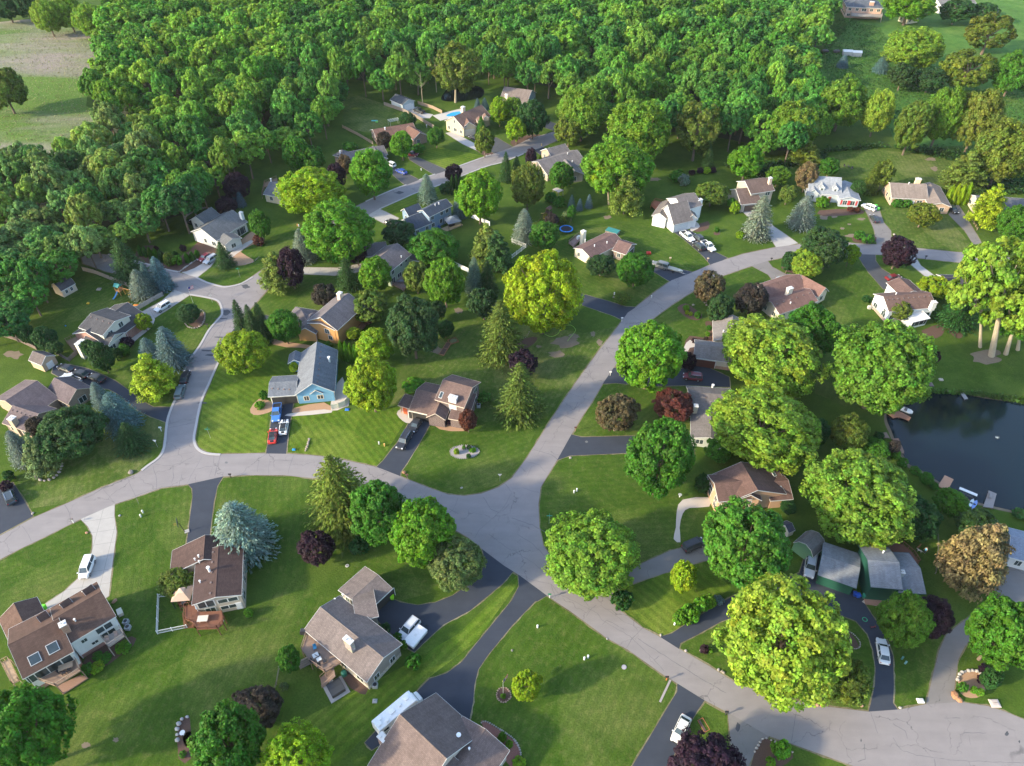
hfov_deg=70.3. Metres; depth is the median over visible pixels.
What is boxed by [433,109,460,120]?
swimming pool
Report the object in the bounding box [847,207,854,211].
shrub
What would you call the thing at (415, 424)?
parked car
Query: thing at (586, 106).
deciduous tree
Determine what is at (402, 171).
parked car
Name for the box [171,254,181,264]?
shrub
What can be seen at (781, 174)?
deciduous tree
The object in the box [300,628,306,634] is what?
grill
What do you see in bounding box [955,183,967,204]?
arborvitae
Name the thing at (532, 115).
deciduous tree
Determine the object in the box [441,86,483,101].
pool water
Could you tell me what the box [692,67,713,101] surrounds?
forest tree
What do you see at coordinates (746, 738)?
driveway
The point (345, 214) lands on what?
deciduous tree
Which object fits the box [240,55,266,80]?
forest tree
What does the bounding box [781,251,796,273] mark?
deciduous tree
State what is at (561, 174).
deciduous tree
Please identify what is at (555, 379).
lawn
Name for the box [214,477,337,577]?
lawn
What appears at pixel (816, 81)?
forest tree
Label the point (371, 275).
deciduous tree
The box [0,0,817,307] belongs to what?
forest floor
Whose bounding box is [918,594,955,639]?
deciduous tree
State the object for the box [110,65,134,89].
forest tree
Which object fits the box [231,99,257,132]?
forest tree
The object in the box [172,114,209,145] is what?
forest tree
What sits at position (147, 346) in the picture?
spruce tree
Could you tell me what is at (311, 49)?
forest tree
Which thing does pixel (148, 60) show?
forest tree
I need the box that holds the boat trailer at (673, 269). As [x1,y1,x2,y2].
[668,266,684,273]
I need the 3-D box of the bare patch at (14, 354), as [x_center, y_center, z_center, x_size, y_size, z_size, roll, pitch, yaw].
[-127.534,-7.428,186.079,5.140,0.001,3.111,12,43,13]
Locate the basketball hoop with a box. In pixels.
[176,519,188,533]
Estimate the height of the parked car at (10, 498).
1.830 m
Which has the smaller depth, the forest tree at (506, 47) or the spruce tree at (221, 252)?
the spruce tree at (221, 252)
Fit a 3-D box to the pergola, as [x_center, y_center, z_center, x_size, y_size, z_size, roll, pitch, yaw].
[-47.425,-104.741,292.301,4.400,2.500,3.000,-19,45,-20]
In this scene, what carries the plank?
on the lawn at (599, 706)
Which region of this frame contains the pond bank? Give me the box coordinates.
[884,391,1021,512]
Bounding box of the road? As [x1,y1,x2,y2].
[0,132,1023,765]
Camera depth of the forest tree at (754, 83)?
290.07 m
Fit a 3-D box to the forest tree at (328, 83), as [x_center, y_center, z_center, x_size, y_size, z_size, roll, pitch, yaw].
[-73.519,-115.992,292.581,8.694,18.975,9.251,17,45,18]
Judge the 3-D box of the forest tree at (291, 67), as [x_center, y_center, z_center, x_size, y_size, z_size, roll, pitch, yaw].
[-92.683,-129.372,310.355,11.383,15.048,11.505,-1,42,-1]
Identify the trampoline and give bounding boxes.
[559,221,572,233]
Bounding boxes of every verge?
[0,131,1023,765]
[0,482,33,534]
[45,510,117,603]
[51,364,165,422]
[143,289,189,317]
[185,476,223,543]
[265,403,293,453]
[304,263,360,275]
[364,580,546,750]
[376,424,429,475]
[378,548,512,652]
[559,434,694,459]
[582,293,633,319]
[607,367,730,387]
[613,547,707,593]
[631,683,705,765]
[659,592,738,648]
[727,713,769,765]
[789,559,897,711]
[860,255,888,288]
[864,209,891,243]
[925,567,1008,703]
[948,205,981,242]
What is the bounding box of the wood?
[77,0,842,92]
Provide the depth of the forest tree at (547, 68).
304.44 m
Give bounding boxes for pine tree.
[20,432,62,479]
[256,251,302,295]
[467,223,507,267]
[479,229,513,274]
[608,168,644,216]
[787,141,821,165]
[935,151,988,194]
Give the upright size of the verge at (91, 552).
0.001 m
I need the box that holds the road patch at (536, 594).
[520,577,546,600]
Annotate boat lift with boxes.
[958,487,977,498]
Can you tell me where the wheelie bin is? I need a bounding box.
[852,591,857,597]
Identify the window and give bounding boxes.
[26,670,45,682]
[39,664,56,676]
[50,654,74,668]
[78,394,87,403]
[94,621,113,634]
[99,627,115,641]
[196,600,215,608]
[205,607,216,610]
[216,596,238,603]
[220,604,236,609]
[236,227,243,235]
[373,672,379,680]
[695,439,703,443]
[1012,560,1022,565]
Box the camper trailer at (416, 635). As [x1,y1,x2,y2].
[404,624,427,648]
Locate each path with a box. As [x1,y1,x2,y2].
[132,318,154,340]
[218,240,252,265]
[285,409,331,415]
[331,377,348,410]
[397,409,412,422]
[674,497,710,541]
[684,340,694,350]
[690,222,699,230]
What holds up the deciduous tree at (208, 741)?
on the lawn at (146, 693)
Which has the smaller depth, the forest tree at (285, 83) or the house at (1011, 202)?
the house at (1011, 202)
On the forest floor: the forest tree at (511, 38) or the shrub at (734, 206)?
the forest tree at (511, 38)
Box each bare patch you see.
[3,351,23,358]
[81,742,89,747]
[431,346,441,353]
[454,307,462,313]
[548,350,564,357]
[550,336,578,347]
[568,333,578,338]
[970,349,1001,364]
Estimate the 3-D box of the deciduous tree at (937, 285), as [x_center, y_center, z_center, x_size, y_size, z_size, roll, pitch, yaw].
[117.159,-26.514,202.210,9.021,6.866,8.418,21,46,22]
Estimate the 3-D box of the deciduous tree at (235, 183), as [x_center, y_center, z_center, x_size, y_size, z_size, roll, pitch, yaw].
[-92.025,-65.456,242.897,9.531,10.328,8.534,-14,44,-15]
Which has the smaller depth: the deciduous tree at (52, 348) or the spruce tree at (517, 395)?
the spruce tree at (517, 395)
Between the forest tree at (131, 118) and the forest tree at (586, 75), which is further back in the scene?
the forest tree at (586, 75)
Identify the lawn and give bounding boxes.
[0,521,91,609]
[16,578,323,765]
[18,408,164,508]
[24,275,145,331]
[111,297,218,406]
[111,485,191,600]
[198,345,294,452]
[204,219,303,282]
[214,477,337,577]
[257,277,347,313]
[288,407,403,465]
[297,576,517,765]
[341,93,428,133]
[352,555,466,600]
[382,167,486,216]
[391,319,616,421]
[408,419,541,494]
[419,147,483,167]
[473,597,675,765]
[510,222,708,306]
[541,456,704,568]
[574,384,689,435]
[615,562,730,634]
[645,268,770,346]
[686,613,872,709]
[815,259,880,406]
[829,149,961,189]
[882,206,969,251]
[893,635,943,706]
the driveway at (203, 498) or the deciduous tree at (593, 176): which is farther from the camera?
the deciduous tree at (593, 176)
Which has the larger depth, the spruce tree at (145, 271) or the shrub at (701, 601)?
the spruce tree at (145, 271)
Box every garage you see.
[390,94,414,109]
[898,13,917,23]
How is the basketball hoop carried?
on the lawn at (150, 539)
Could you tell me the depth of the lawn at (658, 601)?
134.09 m
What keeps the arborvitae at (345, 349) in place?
on the ground at (958, 368)
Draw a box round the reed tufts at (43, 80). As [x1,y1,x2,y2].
[0,26,92,145]
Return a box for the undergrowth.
[724,140,1023,195]
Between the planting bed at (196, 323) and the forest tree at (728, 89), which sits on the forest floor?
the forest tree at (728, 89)
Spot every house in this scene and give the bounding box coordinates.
[0,376,91,436]
[0,581,130,693]
[64,302,144,358]
[170,535,246,635]
[189,207,247,251]
[261,176,302,204]
[268,342,337,403]
[292,291,365,343]
[299,566,402,689]
[333,145,387,160]
[365,241,425,291]
[367,693,509,765]
[371,123,426,143]
[398,374,480,428]
[401,199,462,235]
[445,105,490,136]
[501,87,536,105]
[531,143,583,181]
[568,229,636,262]
[650,193,702,232]
[686,384,730,448]
[693,315,743,370]
[707,462,792,511]
[727,176,774,211]
[757,274,828,318]
[804,176,860,207]
[816,540,925,605]
[841,0,882,21]
[871,277,937,327]
[881,177,951,213]
[936,0,976,13]
[936,274,977,299]
[967,195,1023,212]
[1003,527,1023,569]
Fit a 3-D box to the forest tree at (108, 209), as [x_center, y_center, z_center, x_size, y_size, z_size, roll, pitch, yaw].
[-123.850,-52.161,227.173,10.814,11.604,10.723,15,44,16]
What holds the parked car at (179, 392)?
on the road
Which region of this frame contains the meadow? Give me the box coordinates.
[819,0,1023,147]
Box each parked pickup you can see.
[60,373,81,381]
[270,402,282,422]
[413,107,424,113]
[680,230,694,241]
[700,239,715,251]
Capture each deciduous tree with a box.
[0,0,24,22]
[0,67,28,113]
[0,681,78,765]
[12,0,36,22]
[16,324,33,344]
[24,416,42,435]
[28,0,62,36]
[29,326,58,350]
[33,404,109,462]
[45,339,63,354]
[50,0,79,31]
[70,2,100,35]
[80,339,95,353]
[85,341,114,372]
[128,352,176,403]
[133,313,152,330]
[156,567,193,598]
[175,303,201,323]
[186,698,266,765]
[211,328,271,374]
[215,195,237,213]
[221,171,250,198]
[231,685,283,728]
[248,208,270,239]
[259,716,334,765]
[264,308,301,343]
[272,166,346,213]
[275,643,300,673]
[276,245,305,288]
[281,135,310,169]
[289,362,297,373]
[296,530,336,566]
[298,145,325,167]
[300,195,375,264]
[311,283,336,305]
[325,162,345,184]
[336,154,350,178]
[343,355,396,411]
[346,327,361,339]
[347,479,407,547]
[348,147,392,199]
[348,235,367,265]
[353,288,388,322]
[355,327,393,360]
[358,255,391,292]
[375,131,391,149]
[381,220,415,245]
[385,292,439,358]
[387,495,456,568]
[389,130,412,160]
[399,111,416,124]
[402,260,426,293]
[405,227,459,264]
[422,257,464,307]
[426,126,444,147]
[427,40,482,102]
[427,535,487,592]
[430,300,445,319]
[436,319,454,337]
[445,163,462,180]
[454,168,502,224]
[458,409,477,431]
[466,287,497,319]
[474,125,494,157]
[489,96,509,126]
[502,248,584,333]
[505,96,520,119]
[505,117,526,143]
[508,348,537,375]
[510,161,545,209]
[511,669,542,701]
[516,98,549,138]
[525,147,536,162]
[528,220,559,249]
[541,508,641,601]
[545,213,558,223]
[549,161,574,188]
[553,114,582,146]
[555,85,610,141]
[567,204,575,219]
[580,134,655,197]
[585,254,616,275]
[590,155,618,204]
[595,393,640,431]
[602,97,671,159]
[614,291,630,305]
[614,319,687,393]
[616,252,654,288]
[623,415,696,500]
[651,387,693,420]
[667,725,746,765]
[670,559,697,593]
[675,100,722,160]
[693,270,725,302]
[695,181,731,205]
[702,495,792,589]
[703,438,731,463]
[705,382,822,475]
[706,294,734,320]
[711,571,852,712]
[721,313,829,398]
[726,197,735,205]
[727,141,764,179]
[733,282,769,313]
[765,165,791,186]
[766,99,824,153]
[778,185,798,204]
[780,500,796,514]
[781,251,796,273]
[787,300,841,355]
[790,248,823,277]
[795,161,819,192]
[798,447,920,549]
[800,225,848,267]
[808,418,830,445]
[819,72,867,131]
[819,157,839,175]
[826,318,937,415]
[826,658,873,707]
[830,412,870,448]
[842,244,861,265]
[850,179,866,195]
[860,88,895,136]
[861,436,890,457]
[874,159,896,190]
[875,589,935,648]
[880,25,945,68]
[880,235,918,268]
[881,0,937,25]
[887,61,917,90]
[888,440,900,452]
[891,301,913,319]
[893,99,935,154]
[899,494,943,542]
[906,202,942,227]
[914,66,948,91]
[916,275,950,298]
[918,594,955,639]
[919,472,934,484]
[927,84,968,147]
[931,487,971,517]
[932,351,940,361]
[933,523,1015,603]
[938,48,997,87]
[939,0,975,24]
[945,264,995,347]
[951,87,1007,152]
[953,507,1008,542]
[957,235,1023,357]
[963,11,1017,54]
[963,183,1007,230]
[964,591,1023,671]
[968,115,1023,186]
[970,2,1001,19]
[978,258,1023,355]
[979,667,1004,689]
[989,288,1023,350]
[990,48,1023,96]
[995,204,1023,238]
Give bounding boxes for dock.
[886,411,910,421]
[892,438,903,454]
[939,475,953,487]
[982,491,996,509]
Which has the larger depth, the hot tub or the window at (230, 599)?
the window at (230, 599)
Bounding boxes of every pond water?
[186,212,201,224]
[886,393,1023,509]
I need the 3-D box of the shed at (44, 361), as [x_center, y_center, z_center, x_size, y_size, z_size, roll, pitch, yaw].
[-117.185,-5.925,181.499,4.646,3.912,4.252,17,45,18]
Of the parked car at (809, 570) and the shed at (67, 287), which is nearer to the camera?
the parked car at (809, 570)
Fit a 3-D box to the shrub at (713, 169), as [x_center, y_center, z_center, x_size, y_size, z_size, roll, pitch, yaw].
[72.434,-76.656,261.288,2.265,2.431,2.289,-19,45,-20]
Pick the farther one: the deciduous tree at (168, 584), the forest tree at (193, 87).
the forest tree at (193, 87)
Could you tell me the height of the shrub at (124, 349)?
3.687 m
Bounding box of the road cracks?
[22,272,1019,765]
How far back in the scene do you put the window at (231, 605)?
130.87 m
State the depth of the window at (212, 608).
130.14 m
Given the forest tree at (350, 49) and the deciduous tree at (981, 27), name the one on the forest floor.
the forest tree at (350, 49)
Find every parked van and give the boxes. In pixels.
[77,554,95,578]
[681,536,704,553]
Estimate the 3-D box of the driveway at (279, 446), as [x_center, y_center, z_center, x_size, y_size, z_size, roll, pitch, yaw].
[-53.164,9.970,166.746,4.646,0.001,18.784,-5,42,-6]
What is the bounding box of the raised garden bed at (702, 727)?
[698,718,709,731]
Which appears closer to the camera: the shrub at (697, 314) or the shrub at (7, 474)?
the shrub at (7, 474)
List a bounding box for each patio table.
[58,660,72,671]
[197,615,207,621]
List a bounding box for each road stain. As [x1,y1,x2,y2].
[223,310,230,315]
[735,722,739,731]
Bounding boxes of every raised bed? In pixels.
[439,342,450,355]
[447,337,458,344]
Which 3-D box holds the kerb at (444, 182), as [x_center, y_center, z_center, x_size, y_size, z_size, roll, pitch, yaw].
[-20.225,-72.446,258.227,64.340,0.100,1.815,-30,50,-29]
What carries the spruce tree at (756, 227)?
on the ground at (958, 368)
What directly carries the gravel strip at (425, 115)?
on the verge
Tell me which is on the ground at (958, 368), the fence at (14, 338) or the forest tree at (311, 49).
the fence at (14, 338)
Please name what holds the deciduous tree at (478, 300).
on the lawn at (555, 379)
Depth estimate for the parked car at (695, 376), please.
177.76 m
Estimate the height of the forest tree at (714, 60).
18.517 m
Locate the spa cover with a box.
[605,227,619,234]
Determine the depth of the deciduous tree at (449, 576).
130.28 m
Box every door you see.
[47,361,54,368]
[195,235,202,242]
[235,602,242,608]
[405,103,411,109]
[465,129,473,135]
[674,223,687,231]
[696,359,714,368]
[743,204,757,211]
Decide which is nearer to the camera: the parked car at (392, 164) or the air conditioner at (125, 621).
the air conditioner at (125, 621)
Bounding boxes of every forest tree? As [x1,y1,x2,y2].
[0,140,26,158]
[0,154,17,182]
[0,156,29,190]
[0,183,16,201]
[0,191,17,223]
[0,217,38,248]
[0,226,13,245]
[0,240,11,259]
[0,248,25,270]
[0,258,36,289]
[0,273,28,300]
[0,295,33,325]
[0,307,30,341]
[6,200,42,222]
[11,241,39,258]
[11,280,49,316]
[14,173,47,220]
[15,144,52,170]
[15,256,50,302]
[16,147,59,198]
[18,249,47,265]
[22,206,61,227]
[23,225,62,264]
[26,160,72,212]
[30,248,79,282]
[44,234,80,268]
[45,161,68,185]
[46,188,77,220]
[50,136,73,156]
[52,148,84,173]
[52,222,73,234]
[61,169,93,193]
[63,193,103,226]
[64,178,104,223]
[65,225,102,269]
[69,120,113,148]
[72,138,88,151]
[76,135,101,159]
[77,67,103,99]
[77,155,107,183]
[79,224,114,257]
[85,181,113,205]
[87,147,124,200]
[89,100,125,133]
[92,77,126,98]
[94,106,121,135]
[96,91,122,130]
[96,197,126,221]
[99,166,129,198]
[105,220,136,248]
[107,142,125,156]
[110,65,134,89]
[112,133,129,154]
[114,81,142,105]
[115,86,138,112]
[116,122,133,134]
[116,156,158,184]
[116,197,141,228]
[118,173,149,199]
[123,110,153,126]
[124,128,159,158]
[125,145,162,172]
[125,209,159,242]
[128,58,161,92]
[128,106,149,115]
[131,113,157,131]
[135,91,157,109]
[138,184,178,231]
[142,58,153,72]
[142,124,162,147]
[143,158,174,179]
[146,175,170,187]
[149,94,180,110]
[149,106,175,119]
[150,71,176,96]
[152,114,175,135]
[154,181,201,233]
[155,62,176,96]
[157,115,179,143]
[157,140,190,170]
[159,56,181,93]
[162,168,188,186]
[171,170,206,215]
[172,66,198,88]
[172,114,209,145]
[175,100,207,120]
[179,89,205,106]
[179,100,212,127]
[181,68,202,94]
[183,84,206,99]
[186,134,212,162]
[186,160,208,171]
[187,166,214,208]
[188,48,209,89]
[193,139,217,178]
[196,65,220,85]
[202,97,218,117]
[203,77,224,97]
[205,82,237,102]
[205,165,225,197]
[207,125,232,140]
[208,59,225,72]
[208,135,238,172]
[210,59,238,78]
[210,116,229,130]
[214,90,246,117]
[223,75,241,87]
[223,150,247,172]
[224,73,235,79]
[225,109,262,157]
[229,130,264,178]
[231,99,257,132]
[233,72,255,92]
[234,50,257,74]
[235,90,262,121]
[238,81,269,123]
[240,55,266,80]
[256,126,276,162]
[258,52,281,79]
[259,78,277,94]
[260,94,270,120]
[266,114,293,142]
[270,75,280,93]
[270,88,305,115]
[271,126,304,150]
[275,56,298,72]
[276,76,297,94]
[280,61,303,94]
[286,37,308,64]
[293,78,305,96]
[293,110,322,147]
[294,104,310,120]
[297,65,320,91]
[297,85,317,104]
[299,40,326,65]
[307,59,324,77]
[310,94,334,138]
[310,96,344,125]
[316,70,339,97]
[316,79,348,101]
[319,42,343,67]
[326,45,349,67]
[329,55,350,100]
[336,56,353,92]
[344,40,362,78]
[350,51,374,96]
[351,43,369,83]
[368,68,394,100]
[372,55,386,69]
[382,30,405,56]
[382,54,412,94]
[390,41,414,59]
[403,51,418,85]
[403,62,432,94]
[416,31,436,69]
[417,47,435,83]
[428,38,448,57]
[449,49,458,65]
[454,31,478,56]
[474,41,489,74]
[481,56,494,84]
[482,42,503,78]
[493,53,516,86]
[500,63,518,86]
[502,39,515,62]
[504,36,522,49]
[508,37,530,65]
[514,60,541,88]
[528,54,542,90]
[531,37,548,81]
[538,34,560,61]
[538,59,563,98]
[548,54,561,68]
[555,53,580,79]
[555,71,583,94]
[560,50,577,57]
[572,50,590,74]
[573,58,588,76]
[574,45,590,58]
[579,58,601,74]
[580,69,597,81]
[582,75,610,101]
[593,44,613,67]
[597,66,623,94]
[600,46,625,71]
[602,100,616,130]
[603,73,628,102]
[610,51,632,79]
[616,86,642,102]
[623,42,642,62]
[626,51,630,62]
[626,71,652,98]
[627,61,657,90]
[633,53,664,79]
[634,30,658,56]
[649,77,670,99]
[653,47,669,65]
[654,32,678,57]
[656,67,668,78]
[658,98,681,127]
[664,73,684,92]
[665,56,688,71]
[665,83,689,97]
[665,92,683,106]
[670,57,696,74]
[671,69,689,87]
[675,97,692,138]
[678,94,696,100]
[681,62,702,93]
[684,47,706,67]
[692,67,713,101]
[693,101,721,139]
[694,70,729,95]
[699,83,726,102]
[700,57,720,88]
[702,99,724,115]
[703,51,725,72]
[720,103,749,151]
[721,82,746,100]
[723,87,757,135]
[725,56,743,69]
[725,61,746,78]
[727,69,743,80]
[727,71,746,87]
[732,93,761,143]
[740,62,760,79]
[742,110,777,137]
[746,68,766,84]
[746,77,769,99]
[748,40,769,66]
[750,90,765,109]
[752,129,778,152]
[764,55,789,78]
[764,94,779,110]
[765,60,785,93]
[767,47,788,82]
[771,80,789,100]
[777,85,798,107]
[777,121,808,161]
[784,71,807,85]
[785,58,801,77]
[785,78,813,100]
[788,107,817,135]
[791,93,809,106]
[794,51,822,69]
[797,64,822,78]
[800,73,829,102]
[804,94,828,109]
[811,107,834,143]
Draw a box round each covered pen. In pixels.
[842,49,852,55]
[852,50,862,56]
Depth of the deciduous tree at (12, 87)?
292.96 m
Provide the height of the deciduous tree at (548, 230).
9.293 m
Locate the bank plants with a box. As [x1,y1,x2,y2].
[930,387,1023,403]
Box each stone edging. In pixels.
[33,463,62,481]
[175,715,188,741]
[184,309,205,328]
[481,720,521,760]
[496,687,511,702]
[754,737,792,752]
[956,669,980,680]
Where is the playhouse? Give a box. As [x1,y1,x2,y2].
[783,520,794,536]
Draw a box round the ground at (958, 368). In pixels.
[0,0,1023,765]
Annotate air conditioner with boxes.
[122,619,129,624]
[124,624,131,630]
[372,682,377,688]
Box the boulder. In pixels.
[951,690,958,699]
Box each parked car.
[1,488,17,505]
[57,363,74,373]
[71,368,89,378]
[87,372,105,383]
[153,299,171,312]
[173,384,185,399]
[179,370,190,383]
[197,252,211,261]
[203,253,218,264]
[267,428,277,443]
[278,419,288,434]
[384,218,397,225]
[389,161,395,166]
[395,168,407,174]
[396,429,412,449]
[398,615,420,640]
[408,150,418,156]
[408,417,422,432]
[652,260,669,269]
[670,713,691,744]
[683,371,702,381]
[692,233,704,241]
[692,242,705,250]
[803,554,817,578]
[861,203,876,211]
[869,215,879,222]
[875,637,890,664]
[885,273,901,280]
[949,205,958,213]
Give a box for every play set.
[113,283,130,298]
[539,205,551,220]
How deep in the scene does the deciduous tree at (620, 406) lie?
159.68 m
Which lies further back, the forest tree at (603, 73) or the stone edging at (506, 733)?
the forest tree at (603, 73)
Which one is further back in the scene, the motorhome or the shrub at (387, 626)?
the shrub at (387, 626)
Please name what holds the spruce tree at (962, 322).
on the ground at (958, 368)
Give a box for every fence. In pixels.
[6,336,36,349]
[58,350,78,361]
[81,266,126,285]
[135,293,163,308]
[155,593,187,633]
[331,397,349,408]
[342,125,372,143]
[384,102,433,127]
[418,101,441,112]
[454,261,468,271]
[471,215,489,225]
[512,239,525,257]
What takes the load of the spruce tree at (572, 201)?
on the ground at (958, 368)
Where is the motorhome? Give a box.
[371,691,422,733]
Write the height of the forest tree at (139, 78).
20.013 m
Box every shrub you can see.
[0,480,13,491]
[1,470,15,480]
[79,662,93,675]
[90,659,104,674]
[92,650,102,660]
[99,651,112,663]
[111,347,122,360]
[115,639,131,654]
[118,336,134,346]
[118,343,130,355]
[163,251,175,266]
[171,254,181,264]
[179,244,186,251]
[179,750,186,758]
[243,608,253,617]
[252,235,263,245]
[254,401,265,409]
[258,390,267,399]
[279,682,288,691]
[324,340,331,346]
[342,141,357,150]
[348,536,368,554]
[380,622,390,632]
[393,632,401,641]
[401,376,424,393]
[401,640,407,648]
[404,652,421,671]
[412,143,425,153]
[439,181,451,193]
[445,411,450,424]
[469,447,475,452]
[477,391,491,403]
[497,731,506,742]
[505,739,512,748]
[511,755,525,765]
[544,192,556,202]
[552,196,566,207]
[557,216,566,225]
[561,211,568,218]
[610,590,634,610]
[669,169,684,182]
[672,609,688,625]
[677,174,689,185]
[680,602,700,625]
[682,351,696,369]
[683,304,689,310]
[688,170,695,174]
[693,596,709,611]
[694,311,700,318]
[694,472,709,493]
[697,167,703,172]
[700,643,708,653]
[703,167,710,173]
[703,593,716,608]
[711,166,716,172]
[714,595,724,605]
[729,200,740,213]
[736,230,744,238]
[765,756,775,765]
[771,738,791,760]
[816,196,829,207]
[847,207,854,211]
[853,230,864,239]
[854,207,860,212]
[861,234,874,243]
[861,295,871,302]
[873,431,884,439]
[890,448,900,459]
[891,199,903,207]
[896,457,908,467]
[903,199,912,207]
[909,466,922,475]
[929,482,938,490]
[956,681,968,692]
[970,685,978,693]
[976,688,984,696]
[978,663,989,671]
[1011,507,1023,519]
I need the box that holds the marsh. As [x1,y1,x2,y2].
[0,19,96,153]
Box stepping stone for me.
[988,699,1001,707]
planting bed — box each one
[83,636,136,674]
[135,242,216,271]
[177,717,190,762]
[189,312,204,327]
[231,232,254,265]
[250,399,272,414]
[272,339,310,348]
[292,402,330,412]
[343,669,367,694]
[436,421,476,430]
[450,445,478,458]
[481,720,519,765]
[497,688,510,701]
[510,134,539,146]
[515,337,536,349]
[677,303,701,319]
[684,321,711,354]
[694,221,709,231]
[751,739,792,765]
[817,209,863,215]
[836,631,858,647]
[852,235,876,242]
[922,324,944,337]
[948,328,962,337]
[958,672,984,697]
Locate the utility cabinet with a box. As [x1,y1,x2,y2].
[116,607,123,616]
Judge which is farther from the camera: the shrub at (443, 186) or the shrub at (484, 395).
the shrub at (443, 186)
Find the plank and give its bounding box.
[659,679,670,701]
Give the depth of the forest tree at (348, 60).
309.77 m
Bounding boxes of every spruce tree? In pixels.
[4,430,27,470]
[90,382,107,411]
[98,391,146,440]
[107,238,151,288]
[113,422,154,459]
[128,269,158,303]
[138,337,162,361]
[139,262,159,294]
[150,256,176,292]
[154,326,195,373]
[211,500,282,573]
[213,242,237,272]
[231,299,249,331]
[236,192,247,207]
[243,304,259,344]
[253,302,276,344]
[292,228,317,265]
[299,454,378,559]
[335,257,361,293]
[417,173,438,204]
[452,201,467,220]
[465,257,481,296]
[473,300,527,373]
[474,98,479,107]
[474,116,486,134]
[477,260,500,298]
[481,97,488,109]
[490,361,547,432]
[499,151,511,183]
[510,208,531,246]
[511,156,520,170]
[567,195,575,205]
[576,198,582,210]
[584,194,592,208]
[701,144,714,167]
[741,195,773,244]
[784,195,816,233]
[836,55,848,68]
[864,160,880,196]
[870,55,889,74]
[931,297,979,337]
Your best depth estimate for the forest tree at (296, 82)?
302.08 m
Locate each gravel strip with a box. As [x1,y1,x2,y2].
[417,113,432,117]
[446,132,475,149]
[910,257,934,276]
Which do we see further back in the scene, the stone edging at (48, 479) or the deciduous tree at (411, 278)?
the deciduous tree at (411, 278)
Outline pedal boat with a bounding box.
[901,407,912,413]
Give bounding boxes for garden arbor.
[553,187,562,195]
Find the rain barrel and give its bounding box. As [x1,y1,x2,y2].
[341,670,346,676]
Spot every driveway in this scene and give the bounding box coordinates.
[0,482,32,533]
[46,504,116,609]
[52,364,169,421]
[142,290,188,317]
[182,261,214,276]
[187,477,222,542]
[266,403,292,453]
[294,264,360,275]
[365,575,538,749]
[369,209,398,222]
[377,419,428,475]
[377,549,512,651]
[389,167,418,184]
[408,156,445,173]
[467,135,511,152]
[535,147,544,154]
[544,122,555,129]
[557,434,693,459]
[579,294,634,319]
[601,545,709,600]
[603,366,729,386]
[633,684,704,765]
[652,260,690,280]
[661,576,801,648]
[675,229,726,264]
[728,713,768,765]
[743,211,796,246]
[753,261,785,278]
[787,555,897,711]
[859,254,889,288]
[864,206,890,244]
[926,567,1023,703]
[949,205,980,244]
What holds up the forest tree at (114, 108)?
on the forest floor
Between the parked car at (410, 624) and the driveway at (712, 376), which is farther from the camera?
the driveway at (712, 376)
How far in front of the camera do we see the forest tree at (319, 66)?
308.25 m
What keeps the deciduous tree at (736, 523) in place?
on the ground at (958, 368)
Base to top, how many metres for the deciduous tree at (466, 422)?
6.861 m
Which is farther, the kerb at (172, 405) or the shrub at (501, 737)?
the kerb at (172, 405)
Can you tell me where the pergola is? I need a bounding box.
[387,118,398,125]
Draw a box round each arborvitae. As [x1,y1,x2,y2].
[136,245,142,256]
[141,246,148,257]
[147,247,152,259]
[152,248,158,259]
[157,249,163,261]
[183,253,190,263]
[189,251,195,261]
[194,249,199,258]
[338,340,344,361]
[343,341,348,362]
[347,343,354,363]
[352,343,358,363]
[450,175,454,195]
[454,174,458,192]
[946,185,955,202]
[950,183,961,204]
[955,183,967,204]
[960,182,973,205]
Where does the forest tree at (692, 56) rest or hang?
on the forest floor
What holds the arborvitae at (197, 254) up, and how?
on the planting bed at (201, 248)
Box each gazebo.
[171,584,192,608]
[443,215,461,227]
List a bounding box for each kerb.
[108,254,178,271]
[141,294,222,470]
[193,362,219,455]
[196,277,252,286]
[366,184,405,201]
[379,154,522,208]
[459,154,490,165]
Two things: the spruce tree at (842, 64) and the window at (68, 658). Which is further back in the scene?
the spruce tree at (842, 64)
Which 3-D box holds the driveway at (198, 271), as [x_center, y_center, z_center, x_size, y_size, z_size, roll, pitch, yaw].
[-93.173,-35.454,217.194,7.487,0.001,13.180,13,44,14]
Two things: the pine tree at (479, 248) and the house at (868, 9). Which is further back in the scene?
the house at (868, 9)
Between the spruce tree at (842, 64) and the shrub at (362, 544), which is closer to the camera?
the shrub at (362, 544)
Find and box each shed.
[28,351,57,371]
[52,278,77,296]
[791,530,824,559]
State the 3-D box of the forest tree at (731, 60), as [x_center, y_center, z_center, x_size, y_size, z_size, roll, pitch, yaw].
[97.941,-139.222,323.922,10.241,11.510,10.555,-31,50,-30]
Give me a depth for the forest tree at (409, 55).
316.19 m
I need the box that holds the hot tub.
[323,676,349,703]

